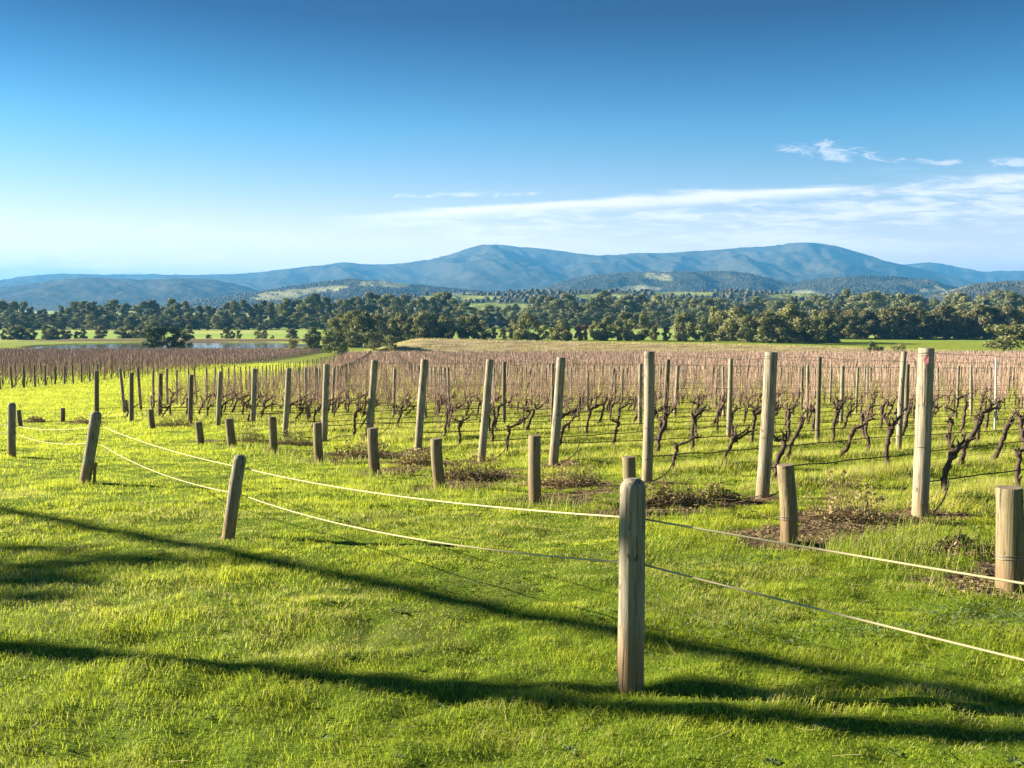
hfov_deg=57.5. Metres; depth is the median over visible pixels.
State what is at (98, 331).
tree
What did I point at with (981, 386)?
grapevine
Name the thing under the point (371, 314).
clump tree
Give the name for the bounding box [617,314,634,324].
gum tree
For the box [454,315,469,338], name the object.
young tree
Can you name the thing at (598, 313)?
gum tree
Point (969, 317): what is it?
dark tree
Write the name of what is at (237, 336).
tree
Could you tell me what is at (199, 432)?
anchor stub
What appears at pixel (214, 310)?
gum tree
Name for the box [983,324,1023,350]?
shrub
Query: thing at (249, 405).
grapevine
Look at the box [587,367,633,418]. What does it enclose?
grapevine
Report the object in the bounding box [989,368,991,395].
trellis post
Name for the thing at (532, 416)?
grapevine
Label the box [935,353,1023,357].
trellis wire
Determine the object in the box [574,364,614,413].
grapevine
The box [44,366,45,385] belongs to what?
trellis post
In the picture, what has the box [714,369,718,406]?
trellis post
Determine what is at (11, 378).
trellis post
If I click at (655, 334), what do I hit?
young tree
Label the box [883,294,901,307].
gum tree
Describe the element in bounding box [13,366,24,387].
trellis post
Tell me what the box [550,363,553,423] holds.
trellis post
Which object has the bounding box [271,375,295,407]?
grapevine
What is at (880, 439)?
trellis wire
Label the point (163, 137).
sky
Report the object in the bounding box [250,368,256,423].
trellis post
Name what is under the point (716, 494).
weed clump
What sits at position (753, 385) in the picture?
trellis wire
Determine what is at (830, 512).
weed clump
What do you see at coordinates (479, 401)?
grapevine
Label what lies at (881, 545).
long grass
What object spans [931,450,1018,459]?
trellis wire
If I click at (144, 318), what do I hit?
gum tree
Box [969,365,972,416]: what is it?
trellis post
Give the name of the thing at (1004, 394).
grapevine
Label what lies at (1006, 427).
grapevine
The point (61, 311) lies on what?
gum tree
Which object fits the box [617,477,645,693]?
post
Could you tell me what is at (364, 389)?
grapevine
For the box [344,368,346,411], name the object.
trellis post
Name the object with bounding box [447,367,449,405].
trellis post
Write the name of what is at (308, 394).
grapevine
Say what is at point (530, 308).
gum tree
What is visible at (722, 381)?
trellis wire
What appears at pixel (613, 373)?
trellis post
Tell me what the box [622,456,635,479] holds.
anchor stub
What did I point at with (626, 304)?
gum tree
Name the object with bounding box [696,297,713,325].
gum tree
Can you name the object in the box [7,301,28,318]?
gum tree
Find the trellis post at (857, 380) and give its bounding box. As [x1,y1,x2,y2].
[855,368,858,413]
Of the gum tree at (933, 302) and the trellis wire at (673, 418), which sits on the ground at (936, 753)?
the gum tree at (933, 302)
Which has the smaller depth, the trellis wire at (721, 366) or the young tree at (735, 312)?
the trellis wire at (721, 366)
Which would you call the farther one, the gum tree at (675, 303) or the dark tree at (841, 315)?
the gum tree at (675, 303)
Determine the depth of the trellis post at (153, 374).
42.13 m
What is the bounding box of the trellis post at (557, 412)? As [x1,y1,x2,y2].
[549,357,565,465]
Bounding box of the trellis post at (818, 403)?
[815,357,821,441]
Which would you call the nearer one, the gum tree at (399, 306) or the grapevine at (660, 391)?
the grapevine at (660, 391)
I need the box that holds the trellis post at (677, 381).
[673,365,678,417]
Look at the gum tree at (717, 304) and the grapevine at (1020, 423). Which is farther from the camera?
the gum tree at (717, 304)
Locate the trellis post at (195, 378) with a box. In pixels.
[193,367,197,398]
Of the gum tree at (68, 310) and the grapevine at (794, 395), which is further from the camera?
the gum tree at (68, 310)
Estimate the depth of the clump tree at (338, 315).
437.32 m
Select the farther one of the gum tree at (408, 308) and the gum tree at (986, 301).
the gum tree at (986, 301)
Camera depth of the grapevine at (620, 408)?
25.86 m
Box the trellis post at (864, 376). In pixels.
[864,366,865,388]
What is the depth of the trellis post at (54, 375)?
85.04 m
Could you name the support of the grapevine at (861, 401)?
on the ground at (936, 753)
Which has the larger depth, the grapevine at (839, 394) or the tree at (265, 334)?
the tree at (265, 334)
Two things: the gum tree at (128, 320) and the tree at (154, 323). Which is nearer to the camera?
the tree at (154, 323)
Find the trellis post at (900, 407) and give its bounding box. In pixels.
[896,351,906,449]
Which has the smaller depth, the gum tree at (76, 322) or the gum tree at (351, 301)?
the gum tree at (76, 322)
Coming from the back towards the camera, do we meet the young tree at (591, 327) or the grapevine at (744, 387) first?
the young tree at (591, 327)
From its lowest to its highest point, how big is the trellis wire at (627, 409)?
2.356 m
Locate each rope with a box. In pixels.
[0,424,1023,584]
[1,433,1023,660]
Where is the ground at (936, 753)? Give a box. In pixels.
[0,311,1023,767]
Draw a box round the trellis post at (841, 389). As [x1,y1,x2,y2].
[839,366,844,422]
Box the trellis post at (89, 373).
[88,365,90,381]
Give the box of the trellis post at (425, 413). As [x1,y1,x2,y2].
[424,398,426,418]
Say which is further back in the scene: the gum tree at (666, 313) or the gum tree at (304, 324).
the gum tree at (666, 313)
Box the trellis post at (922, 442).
[911,348,934,518]
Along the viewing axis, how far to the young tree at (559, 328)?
436.20 m
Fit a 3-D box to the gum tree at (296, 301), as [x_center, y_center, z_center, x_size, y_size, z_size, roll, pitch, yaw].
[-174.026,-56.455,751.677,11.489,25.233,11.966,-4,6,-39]
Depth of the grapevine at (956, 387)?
44.42 m
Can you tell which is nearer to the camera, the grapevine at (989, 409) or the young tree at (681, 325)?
the grapevine at (989, 409)
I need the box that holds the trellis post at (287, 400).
[282,368,291,436]
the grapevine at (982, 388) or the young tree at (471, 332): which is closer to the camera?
the grapevine at (982, 388)
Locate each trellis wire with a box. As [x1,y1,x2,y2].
[134,376,1002,386]
[145,386,951,403]
[164,370,979,374]
[169,376,963,385]
[193,378,1009,388]
[199,371,952,374]
[229,388,1013,406]
[230,374,833,376]
[257,377,1023,384]
[261,370,1021,371]
[272,378,1017,386]
[292,396,892,412]
[313,372,916,373]
[330,366,1012,370]
[331,370,1022,372]
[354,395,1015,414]
[358,380,1011,385]
[375,398,1004,412]
[384,379,1023,382]
[386,363,998,368]
[424,401,1018,420]
[429,362,983,368]
[430,381,979,385]
[492,405,1015,427]
[494,362,957,368]
[509,383,1012,387]
[567,361,990,367]
[569,385,966,388]
[597,410,1022,428]
[654,418,1008,439]
[655,385,1023,388]
[663,356,1023,364]
[773,429,1011,448]
[776,389,1020,393]
[783,357,1019,363]
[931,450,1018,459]
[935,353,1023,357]
[938,394,1022,395]
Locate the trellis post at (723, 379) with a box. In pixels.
[722,367,724,419]
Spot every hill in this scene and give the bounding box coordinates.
[0,278,257,310]
[194,279,482,312]
[275,291,940,318]
[539,271,787,292]
[779,275,958,295]
[938,285,1023,297]
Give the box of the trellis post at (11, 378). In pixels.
[9,367,13,388]
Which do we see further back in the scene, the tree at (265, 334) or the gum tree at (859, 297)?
the gum tree at (859, 297)
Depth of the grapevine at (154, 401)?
37.80 m
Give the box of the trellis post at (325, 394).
[321,364,329,440]
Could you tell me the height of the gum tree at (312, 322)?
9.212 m
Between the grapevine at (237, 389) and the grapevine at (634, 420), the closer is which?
the grapevine at (634, 420)
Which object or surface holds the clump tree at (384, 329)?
on the ground at (936, 753)
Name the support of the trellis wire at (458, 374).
attached to the trellis post at (622, 385)
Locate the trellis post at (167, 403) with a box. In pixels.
[166,368,168,405]
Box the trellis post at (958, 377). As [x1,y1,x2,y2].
[956,366,959,407]
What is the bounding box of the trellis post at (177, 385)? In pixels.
[176,370,177,404]
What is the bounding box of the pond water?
[28,342,328,348]
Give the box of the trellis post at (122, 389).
[118,368,125,413]
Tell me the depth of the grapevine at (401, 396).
34.94 m
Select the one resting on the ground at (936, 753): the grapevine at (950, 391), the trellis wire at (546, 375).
the grapevine at (950, 391)
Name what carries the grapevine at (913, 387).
on the ground at (936, 753)
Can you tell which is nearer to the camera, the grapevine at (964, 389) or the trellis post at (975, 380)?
the grapevine at (964, 389)
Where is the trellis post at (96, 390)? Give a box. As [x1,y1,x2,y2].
[94,371,98,411]
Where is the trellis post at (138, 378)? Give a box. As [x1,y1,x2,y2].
[136,367,141,410]
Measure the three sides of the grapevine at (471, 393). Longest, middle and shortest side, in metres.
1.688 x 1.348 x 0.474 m
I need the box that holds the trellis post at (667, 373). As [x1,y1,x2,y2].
[662,359,669,433]
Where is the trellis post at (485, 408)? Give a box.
[478,359,493,462]
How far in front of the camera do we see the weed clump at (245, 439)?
21.71 m
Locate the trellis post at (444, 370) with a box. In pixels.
[443,368,446,404]
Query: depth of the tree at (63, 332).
492.97 m
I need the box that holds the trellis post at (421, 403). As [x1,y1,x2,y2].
[414,359,428,450]
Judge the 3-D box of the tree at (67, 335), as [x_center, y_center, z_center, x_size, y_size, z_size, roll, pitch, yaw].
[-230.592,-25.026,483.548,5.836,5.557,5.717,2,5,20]
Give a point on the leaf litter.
(819, 538)
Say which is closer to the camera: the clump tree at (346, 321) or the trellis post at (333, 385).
the trellis post at (333, 385)
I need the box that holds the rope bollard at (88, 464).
[79,411,101,483]
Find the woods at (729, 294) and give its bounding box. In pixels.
[255,288,975,317]
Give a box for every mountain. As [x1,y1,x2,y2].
[0,243,979,291]
[905,262,1023,282]
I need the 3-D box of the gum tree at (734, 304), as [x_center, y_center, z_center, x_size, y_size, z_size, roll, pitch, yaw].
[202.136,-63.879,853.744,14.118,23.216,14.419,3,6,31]
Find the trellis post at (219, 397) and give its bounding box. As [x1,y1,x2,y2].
[216,371,222,426]
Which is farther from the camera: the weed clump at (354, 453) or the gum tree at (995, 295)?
the gum tree at (995, 295)
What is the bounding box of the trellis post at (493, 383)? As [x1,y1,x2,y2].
[493,368,494,405]
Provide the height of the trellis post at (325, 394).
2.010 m
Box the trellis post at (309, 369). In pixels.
[308,367,310,399]
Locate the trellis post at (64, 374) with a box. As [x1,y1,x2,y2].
[64,366,65,383]
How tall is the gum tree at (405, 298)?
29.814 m
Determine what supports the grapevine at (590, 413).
on the ground at (936, 753)
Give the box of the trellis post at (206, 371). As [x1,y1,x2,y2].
[205,368,207,394]
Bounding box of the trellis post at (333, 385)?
[331,368,334,413]
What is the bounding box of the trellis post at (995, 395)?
[994,358,996,430]
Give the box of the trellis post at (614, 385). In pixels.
[613,370,616,401]
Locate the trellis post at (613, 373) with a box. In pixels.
[608,368,614,406]
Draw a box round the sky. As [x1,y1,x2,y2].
[0,0,1023,279]
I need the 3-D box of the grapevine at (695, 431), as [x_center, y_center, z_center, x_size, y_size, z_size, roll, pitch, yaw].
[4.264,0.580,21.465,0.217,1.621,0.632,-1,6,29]
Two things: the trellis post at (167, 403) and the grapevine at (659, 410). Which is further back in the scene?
the trellis post at (167, 403)
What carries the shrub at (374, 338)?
on the ground at (936, 753)
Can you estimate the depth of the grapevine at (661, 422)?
20.61 m
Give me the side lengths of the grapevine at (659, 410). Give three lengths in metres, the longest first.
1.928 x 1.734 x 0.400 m
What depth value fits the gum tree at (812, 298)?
971.36 m
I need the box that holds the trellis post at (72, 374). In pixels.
[71,365,73,383]
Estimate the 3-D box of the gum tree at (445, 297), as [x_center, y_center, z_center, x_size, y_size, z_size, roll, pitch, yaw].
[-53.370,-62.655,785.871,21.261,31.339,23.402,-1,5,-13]
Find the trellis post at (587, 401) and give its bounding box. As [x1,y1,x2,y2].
[586,369,588,412]
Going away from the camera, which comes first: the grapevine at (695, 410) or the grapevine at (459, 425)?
the grapevine at (459, 425)
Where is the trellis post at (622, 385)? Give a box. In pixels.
[621,369,623,401]
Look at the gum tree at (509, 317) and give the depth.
758.62 m
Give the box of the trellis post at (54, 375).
[54,367,55,384]
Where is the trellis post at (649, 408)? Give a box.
[641,351,654,482]
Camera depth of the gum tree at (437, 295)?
787.12 m
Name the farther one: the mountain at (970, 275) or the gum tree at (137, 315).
the mountain at (970, 275)
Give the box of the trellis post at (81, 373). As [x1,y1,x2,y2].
[80,364,82,382]
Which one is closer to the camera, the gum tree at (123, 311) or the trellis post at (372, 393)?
the trellis post at (372, 393)
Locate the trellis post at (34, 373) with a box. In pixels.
[33,365,35,386]
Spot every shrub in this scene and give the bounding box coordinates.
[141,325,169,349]
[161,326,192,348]
[288,338,298,348]
[301,334,322,351]
[321,335,340,352]
[336,341,348,354]
[361,331,385,350]
[384,335,400,350]
[866,341,883,351]
[887,343,905,351]
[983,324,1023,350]
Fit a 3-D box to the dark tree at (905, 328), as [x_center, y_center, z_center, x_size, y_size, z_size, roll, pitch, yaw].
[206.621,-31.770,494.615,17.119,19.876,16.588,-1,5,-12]
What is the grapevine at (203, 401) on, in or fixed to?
on the ground at (936, 753)
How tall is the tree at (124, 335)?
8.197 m
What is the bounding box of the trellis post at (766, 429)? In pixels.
[755,352,777,498]
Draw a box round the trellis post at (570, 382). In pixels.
[570,369,572,402]
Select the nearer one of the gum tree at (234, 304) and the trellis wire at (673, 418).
the trellis wire at (673, 418)
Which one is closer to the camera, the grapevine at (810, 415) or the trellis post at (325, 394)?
the trellis post at (325, 394)
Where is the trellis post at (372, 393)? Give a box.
[366,360,377,435]
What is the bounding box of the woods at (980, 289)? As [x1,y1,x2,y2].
[160,270,1023,312]
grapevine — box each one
[120,382,149,417]
[137,377,170,408]
[147,377,181,417]
[149,371,183,415]
[150,357,190,408]
[163,374,212,416]
[166,369,203,410]
[177,381,224,417]
[180,368,199,405]
[184,369,215,414]
[187,367,241,418]
[196,370,217,404]
[197,375,224,407]
[204,360,245,411]
[207,369,241,412]
[222,364,262,413]
[223,370,248,407]
[226,373,260,416]
[230,365,267,421]
[234,366,266,409]
[249,378,283,418]
[250,371,282,412]
[251,366,278,404]
[260,374,279,409]
[262,379,306,405]
[264,363,312,406]
[270,371,311,408]
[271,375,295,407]
[284,368,321,417]
[287,367,316,406]
[290,376,322,420]
[299,370,330,428]
[302,375,317,407]
[304,365,347,411]
[307,363,349,411]
[310,378,341,404]
[314,372,355,410]
[319,358,378,434]
[323,366,358,415]
[329,364,352,400]
[335,363,365,413]
[346,361,384,417]
[347,368,370,406]
[356,372,378,402]
[356,407,366,427]
[357,371,367,407]
[360,379,396,405]
[365,368,388,404]
[366,375,383,403]
[377,373,417,426]
[378,368,400,405]
[380,373,392,407]
[383,382,410,418]
[387,373,415,415]
[389,367,418,406]
[392,363,411,409]
[392,374,436,417]
[410,366,435,392]
[426,358,467,417]
[426,364,468,435]
[426,371,456,415]
[426,375,453,404]
[427,370,480,444]
[430,378,440,402]
[436,371,469,429]
[451,367,480,399]
[456,368,473,398]
[457,379,482,412]
[458,376,475,416]
[464,361,498,415]
[476,362,497,434]
[477,381,515,414]
[480,368,509,412]
[482,374,508,401]
[489,404,495,439]
[494,395,511,428]
[501,370,523,406]
[505,360,563,430]
[505,381,527,450]
[506,370,530,411]
[507,372,525,406]
[509,380,549,426]
[511,376,546,412]
[514,375,540,411]
[520,365,544,403]
[524,370,550,403]
[526,372,550,406]
[533,358,598,418]
[541,372,571,402]
[541,373,550,410]
[547,375,581,402]
[559,397,587,446]
[563,377,593,429]
[565,365,595,419]
[565,373,600,408]
[569,377,592,403]
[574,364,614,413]
[578,370,585,404]
[585,371,609,436]
[586,366,611,409]
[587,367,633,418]
[590,373,620,410]
[597,393,608,423]
[599,371,621,410]
[609,390,621,444]
[612,377,635,408]
[617,398,634,419]
[618,369,643,411]
[625,375,643,409]
[631,377,678,421]
[631,399,637,422]
[632,376,677,411]
[635,361,690,417]
[654,386,688,441]
[655,368,673,405]
[655,399,667,454]
[671,393,702,468]
[674,379,687,405]
[682,373,705,405]
[685,371,708,408]
[688,373,711,403]
[689,365,719,405]
[689,378,701,419]
[690,367,712,449]
[694,374,701,441]
[698,363,734,430]
[704,361,743,400]
[704,363,738,418]
[711,393,725,424]
[722,419,757,464]
[731,378,741,436]
[733,361,776,429]
[733,370,752,404]
[734,369,761,422]
[735,369,757,412]
[746,373,760,413]
[750,383,761,445]
[752,372,762,403]
[752,372,762,405]
[770,421,787,482]
[774,367,799,420]
[775,371,810,427]
[776,365,786,399]
[776,371,790,402]
[784,401,791,441]
[785,397,805,458]
[786,376,799,404]
[789,375,800,402]
[791,377,823,415]
[792,387,800,411]
[801,371,814,426]
[809,363,816,413]
[809,403,815,431]
[825,376,854,410]
[831,395,846,440]
[832,393,839,425]
[840,392,868,430]
[840,395,890,455]
[844,374,864,409]
[850,398,858,417]
[855,370,891,417]
[859,407,867,437]
[860,393,865,409]
[862,376,875,450]
[870,390,876,413]
[877,397,886,430]
[879,370,898,420]
[881,371,898,406]
[882,405,903,468]
[884,366,916,416]
[889,380,915,419]
[902,400,914,436]
[909,363,916,414]
[932,377,955,419]
[933,373,948,409]
[939,421,975,495]
[940,368,966,405]
[943,366,957,413]
[945,389,956,420]
[945,413,953,442]
[955,371,970,418]
[957,386,984,465]
[960,374,968,399]
[960,394,968,431]
[969,362,1001,412]
[975,369,1007,440]
[975,374,987,397]
[979,392,986,411]
[984,369,1012,429]
[989,408,1019,460]
[991,366,1011,415]
[999,373,1007,409]
[1008,406,1023,454]
[1013,447,1023,486]
[1017,373,1023,408]
[1017,404,1023,440]
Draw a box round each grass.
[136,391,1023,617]
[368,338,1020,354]
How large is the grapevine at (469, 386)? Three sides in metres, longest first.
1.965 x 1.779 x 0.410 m
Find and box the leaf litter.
[16,419,1023,608]
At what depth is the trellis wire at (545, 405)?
29.72 m
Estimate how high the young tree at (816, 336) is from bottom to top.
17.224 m
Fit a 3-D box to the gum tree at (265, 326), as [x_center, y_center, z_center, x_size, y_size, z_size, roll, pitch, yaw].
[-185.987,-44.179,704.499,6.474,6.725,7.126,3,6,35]
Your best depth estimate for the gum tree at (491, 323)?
772.15 m
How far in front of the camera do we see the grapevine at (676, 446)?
14.58 m
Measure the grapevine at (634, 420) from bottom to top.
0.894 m
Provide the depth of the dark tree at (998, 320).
502.74 m
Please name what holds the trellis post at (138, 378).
on the ground at (936, 753)
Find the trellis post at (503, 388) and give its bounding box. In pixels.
[502,362,505,422]
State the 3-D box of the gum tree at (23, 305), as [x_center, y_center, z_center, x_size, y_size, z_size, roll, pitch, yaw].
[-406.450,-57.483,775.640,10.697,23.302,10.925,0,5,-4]
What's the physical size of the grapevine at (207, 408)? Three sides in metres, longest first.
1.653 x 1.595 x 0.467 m
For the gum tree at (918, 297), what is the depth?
955.50 m
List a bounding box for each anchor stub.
[16,410,22,427]
[60,408,64,421]
[148,409,155,428]
[195,422,203,443]
[225,418,235,447]
[268,416,277,452]
[305,406,311,420]
[313,422,323,462]
[367,427,380,473]
[430,438,445,488]
[528,435,541,503]
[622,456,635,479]
[777,463,797,546]
[995,485,1023,595]
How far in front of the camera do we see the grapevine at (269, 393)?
37.14 m
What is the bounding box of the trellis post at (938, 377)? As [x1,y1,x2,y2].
[937,368,938,391]
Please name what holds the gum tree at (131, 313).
on the ground at (936, 753)
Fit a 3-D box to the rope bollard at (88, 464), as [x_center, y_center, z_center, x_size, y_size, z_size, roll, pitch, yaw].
[-5.944,0.974,13.130,0.373,1.194,0.167,0,5,0]
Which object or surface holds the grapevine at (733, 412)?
on the ground at (936, 753)
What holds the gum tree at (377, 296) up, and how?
on the ground at (936, 753)
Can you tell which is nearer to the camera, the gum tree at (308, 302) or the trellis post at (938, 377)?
the trellis post at (938, 377)
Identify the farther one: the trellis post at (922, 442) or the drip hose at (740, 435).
the drip hose at (740, 435)
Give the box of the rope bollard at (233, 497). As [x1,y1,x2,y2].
[221,454,245,539]
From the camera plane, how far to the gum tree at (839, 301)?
811.91 m
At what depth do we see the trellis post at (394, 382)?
34.72 m
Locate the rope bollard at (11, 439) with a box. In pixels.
[7,403,16,457]
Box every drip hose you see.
[99,389,891,417]
[133,389,978,421]
[171,388,939,414]
[193,390,999,420]
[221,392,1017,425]
[259,392,1013,422]
[283,398,987,436]
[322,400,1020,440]
[377,403,1023,434]
[422,408,1014,449]
[481,412,1023,461]
[558,419,1017,462]
[652,429,1018,480]
[761,441,1023,498]
[929,469,1023,514]
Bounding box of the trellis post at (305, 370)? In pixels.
[304,367,306,404]
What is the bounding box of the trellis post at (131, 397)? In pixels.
[129,373,133,421]
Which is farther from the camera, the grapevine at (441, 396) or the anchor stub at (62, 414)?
the grapevine at (441, 396)
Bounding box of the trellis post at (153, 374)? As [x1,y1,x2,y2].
[152,368,154,406]
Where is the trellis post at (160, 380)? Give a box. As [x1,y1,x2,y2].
[158,373,162,416]
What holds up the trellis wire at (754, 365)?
attached to the trellis post at (557, 412)
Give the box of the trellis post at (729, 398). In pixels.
[726,359,732,438]
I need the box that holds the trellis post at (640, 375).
[638,364,642,427]
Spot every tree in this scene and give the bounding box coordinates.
[0,300,12,327]
[0,313,9,328]
[0,330,7,339]
[3,314,17,326]
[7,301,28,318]
[7,326,20,339]
[12,315,33,329]
[12,326,28,339]
[17,301,28,322]
[20,330,26,338]
[23,328,37,339]
[25,306,34,314]
[25,315,39,328]
[33,314,51,329]
[34,310,41,323]
[40,324,48,338]
[41,309,49,322]
[42,328,59,339]
[48,313,60,328]
[52,317,69,329]
[57,305,65,327]
[57,329,68,338]
[62,307,73,324]
[63,331,72,338]
[65,301,78,318]
[66,319,73,328]
[71,316,88,328]
[73,300,90,327]
[73,331,80,338]
[79,327,87,338]
[80,315,102,329]
[84,301,100,328]
[93,325,108,338]
[95,303,117,326]
[102,320,111,329]
[106,299,125,322]
[114,326,130,338]
[115,316,124,329]
[118,303,130,323]
[120,325,136,338]
[123,317,137,327]
[127,313,143,326]
[128,301,154,320]
[129,305,137,322]
[130,325,146,338]
[136,314,150,327]
[141,320,159,335]
[143,299,161,318]
[144,315,162,326]
[158,309,177,327]
[162,298,181,324]
[172,302,183,321]
[172,315,186,329]
[179,300,193,321]
[181,312,198,328]
[182,324,194,338]
[189,314,205,329]
[195,305,206,324]
[202,305,213,325]
[202,322,211,329]
[208,307,218,322]
[210,311,228,329]
[219,302,234,323]
[220,327,230,338]
[222,314,243,329]
[222,319,233,328]
[228,331,234,338]
[229,300,242,324]
[231,317,250,329]
[235,330,241,338]
[236,299,253,322]
[242,316,257,328]
[249,303,259,324]
[253,326,263,338]
[254,319,262,328]
[256,300,267,324]
[260,330,268,338]
[261,321,269,329]
[264,301,276,322]
[267,320,277,328]
[273,304,284,322]
[274,298,295,323]
[274,316,286,328]
[281,317,294,328]
[285,328,298,338]
[289,298,301,327]
[289,311,311,328]
[295,297,320,327]
[295,299,309,315]
[298,317,311,329]
[306,327,321,346]
[307,318,317,328]
[308,293,325,326]
[315,296,334,324]
[316,315,328,329]
[320,317,343,346]
[325,303,334,316]
[325,319,332,329]
[330,299,349,316]
[330,313,349,341]
[336,299,355,313]
[337,312,359,345]
[344,296,364,312]
[344,327,362,347]
[347,310,375,346]
[348,310,361,339]
[354,296,367,313]
[358,312,380,334]
[361,291,382,313]
[364,314,392,345]
[365,294,390,325]
[374,298,392,325]
[375,315,397,333]
[377,325,391,346]
[380,293,395,325]
[383,297,409,325]
[388,318,405,342]
[389,311,409,339]
[390,294,412,317]
[401,323,416,340]
[404,299,421,318]
[406,313,417,339]
[409,310,437,338]
[410,315,427,338]
[415,296,429,312]
[423,322,438,338]
[425,312,443,338]
[426,297,440,318]
[428,292,443,317]
[437,291,452,316]
[438,315,446,331]
[438,319,445,338]
[439,317,456,337]
[440,298,458,323]
[444,317,456,338]
[450,305,469,326]
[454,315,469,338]
[455,301,477,327]
[461,315,483,339]
[475,310,487,324]
[475,319,490,338]
[482,304,502,326]
[485,315,497,327]
[489,326,497,338]
[494,307,501,323]
[497,317,507,327]
[498,328,506,338]
[499,305,514,322]
[505,315,512,327]
[506,318,517,338]
[510,303,520,317]
[512,312,542,340]
[519,313,536,327]
[524,296,535,313]
[529,326,543,339]
[532,294,546,319]
[537,312,549,325]
[540,325,549,338]
[541,295,560,323]
[545,314,559,327]
[547,299,569,324]
[547,328,554,339]
[550,320,571,339]
[557,312,567,327]
[559,292,575,312]
[563,325,572,338]
[565,300,582,325]
[565,312,577,327]
[568,313,586,327]
[574,325,583,339]
[580,310,599,326]
[580,324,587,339]
[583,298,603,323]
[587,311,603,323]
[588,321,600,339]
[592,290,619,320]
[593,295,606,314]
[594,322,607,339]
[599,316,613,340]
[601,312,615,324]
[611,296,633,312]
[611,320,622,340]
[612,311,633,339]
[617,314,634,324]
[620,295,637,311]
[623,319,640,340]
[629,294,649,313]
[633,313,649,325]
[636,311,652,339]
[642,299,656,310]
[643,295,668,320]
[647,311,661,327]
[649,325,659,340]
[655,315,672,327]
[657,305,668,324]
[659,295,679,316]
[661,325,671,339]
[669,313,676,326]
[671,298,681,321]
[673,313,687,341]
[678,297,691,316]
[679,312,696,338]
[684,298,701,324]
[691,325,700,339]
[695,297,703,310]
[695,312,707,326]
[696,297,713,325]
[698,316,711,341]
[704,298,723,312]
[704,306,725,339]
[707,309,733,340]
[717,297,725,311]
[717,318,735,340]
[721,306,747,340]
[723,298,729,313]
[727,301,738,311]
[734,314,757,341]
[739,303,748,309]
[745,301,752,314]
[751,296,765,314]
[752,310,788,342]
[754,309,768,337]
[764,300,781,312]
[769,299,784,311]
[771,320,788,342]
[775,308,793,324]
[782,304,806,341]
[783,295,799,320]
[787,310,807,341]
[799,300,817,319]
[802,294,818,312]
[802,317,812,341]
[806,309,826,342]
[809,296,833,312]
[813,311,841,341]
[817,309,832,331]
[818,300,832,312]
[823,316,840,342]
[829,309,840,331]
[831,295,843,310]
[833,311,854,338]
[838,309,864,338]
[840,288,852,310]
[844,295,861,310]
[847,293,867,311]
[849,312,868,337]
[854,291,882,320]
[859,310,877,338]
[863,310,882,338]
[866,290,886,308]
[875,307,903,338]
[876,293,889,308]
[877,308,891,337]
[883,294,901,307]
[885,305,917,338]
[890,292,910,308]
[900,305,918,328]
[903,305,934,339]
[904,294,923,309]
[911,295,927,310]
[918,314,936,335]
[928,298,939,310]
[928,309,943,337]
[931,304,961,338]
[935,301,950,306]
[943,293,954,305]
[945,312,966,338]
[950,291,967,311]
[955,295,975,309]
[956,308,970,337]
[961,312,976,337]
[965,304,992,338]
[969,294,986,308]
[974,305,999,338]
[977,289,1004,307]
[982,297,992,306]
[982,309,1008,338]
[992,297,1007,309]
[994,305,1019,335]
[999,290,1021,321]
[1009,310,1023,338]
[1012,306,1023,319]
[1016,293,1023,305]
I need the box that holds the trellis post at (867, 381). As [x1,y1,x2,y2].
[866,368,868,398]
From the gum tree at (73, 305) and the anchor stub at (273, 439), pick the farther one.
the gum tree at (73, 305)
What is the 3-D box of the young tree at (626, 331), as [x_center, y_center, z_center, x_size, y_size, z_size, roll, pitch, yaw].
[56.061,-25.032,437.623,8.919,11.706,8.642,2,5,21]
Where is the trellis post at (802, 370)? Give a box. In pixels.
[800,368,803,411]
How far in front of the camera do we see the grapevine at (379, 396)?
32.08 m
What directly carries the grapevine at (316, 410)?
on the ground at (936, 753)
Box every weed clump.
[0,415,54,422]
[58,415,127,423]
[155,414,211,426]
[177,427,290,443]
[221,427,353,445]
[293,426,406,458]
[337,446,506,465]
[391,443,549,480]
[507,455,619,489]
[596,467,743,509]
[665,481,800,503]
[753,453,953,528]
[901,529,994,556]
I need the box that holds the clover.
[12,493,1023,655]
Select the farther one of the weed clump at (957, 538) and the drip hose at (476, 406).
the drip hose at (476, 406)
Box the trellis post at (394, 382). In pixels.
[392,368,395,415]
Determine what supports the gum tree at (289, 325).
on the ground at (936, 753)
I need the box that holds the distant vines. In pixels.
[0,347,1023,405]
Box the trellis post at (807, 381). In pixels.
[805,365,808,419]
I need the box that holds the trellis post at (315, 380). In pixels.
[314,367,315,400]
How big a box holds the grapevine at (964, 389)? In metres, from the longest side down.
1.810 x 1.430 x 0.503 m
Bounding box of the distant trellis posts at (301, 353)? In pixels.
[0,347,1023,383]
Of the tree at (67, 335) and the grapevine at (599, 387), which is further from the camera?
the tree at (67, 335)
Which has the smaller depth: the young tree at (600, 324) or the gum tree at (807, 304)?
the young tree at (600, 324)
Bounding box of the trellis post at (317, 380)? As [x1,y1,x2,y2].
[316,368,317,399]
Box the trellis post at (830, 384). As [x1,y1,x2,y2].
[829,367,832,403]
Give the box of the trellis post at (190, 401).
[188,374,193,422]
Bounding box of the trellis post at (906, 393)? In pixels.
[903,364,909,428]
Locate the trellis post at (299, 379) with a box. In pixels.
[297,367,300,397]
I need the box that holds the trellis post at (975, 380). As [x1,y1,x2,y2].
[974,369,976,397]
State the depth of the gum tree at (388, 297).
852.84 m
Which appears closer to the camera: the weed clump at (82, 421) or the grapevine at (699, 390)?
the weed clump at (82, 421)
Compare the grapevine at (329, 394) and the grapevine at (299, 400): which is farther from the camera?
the grapevine at (329, 394)

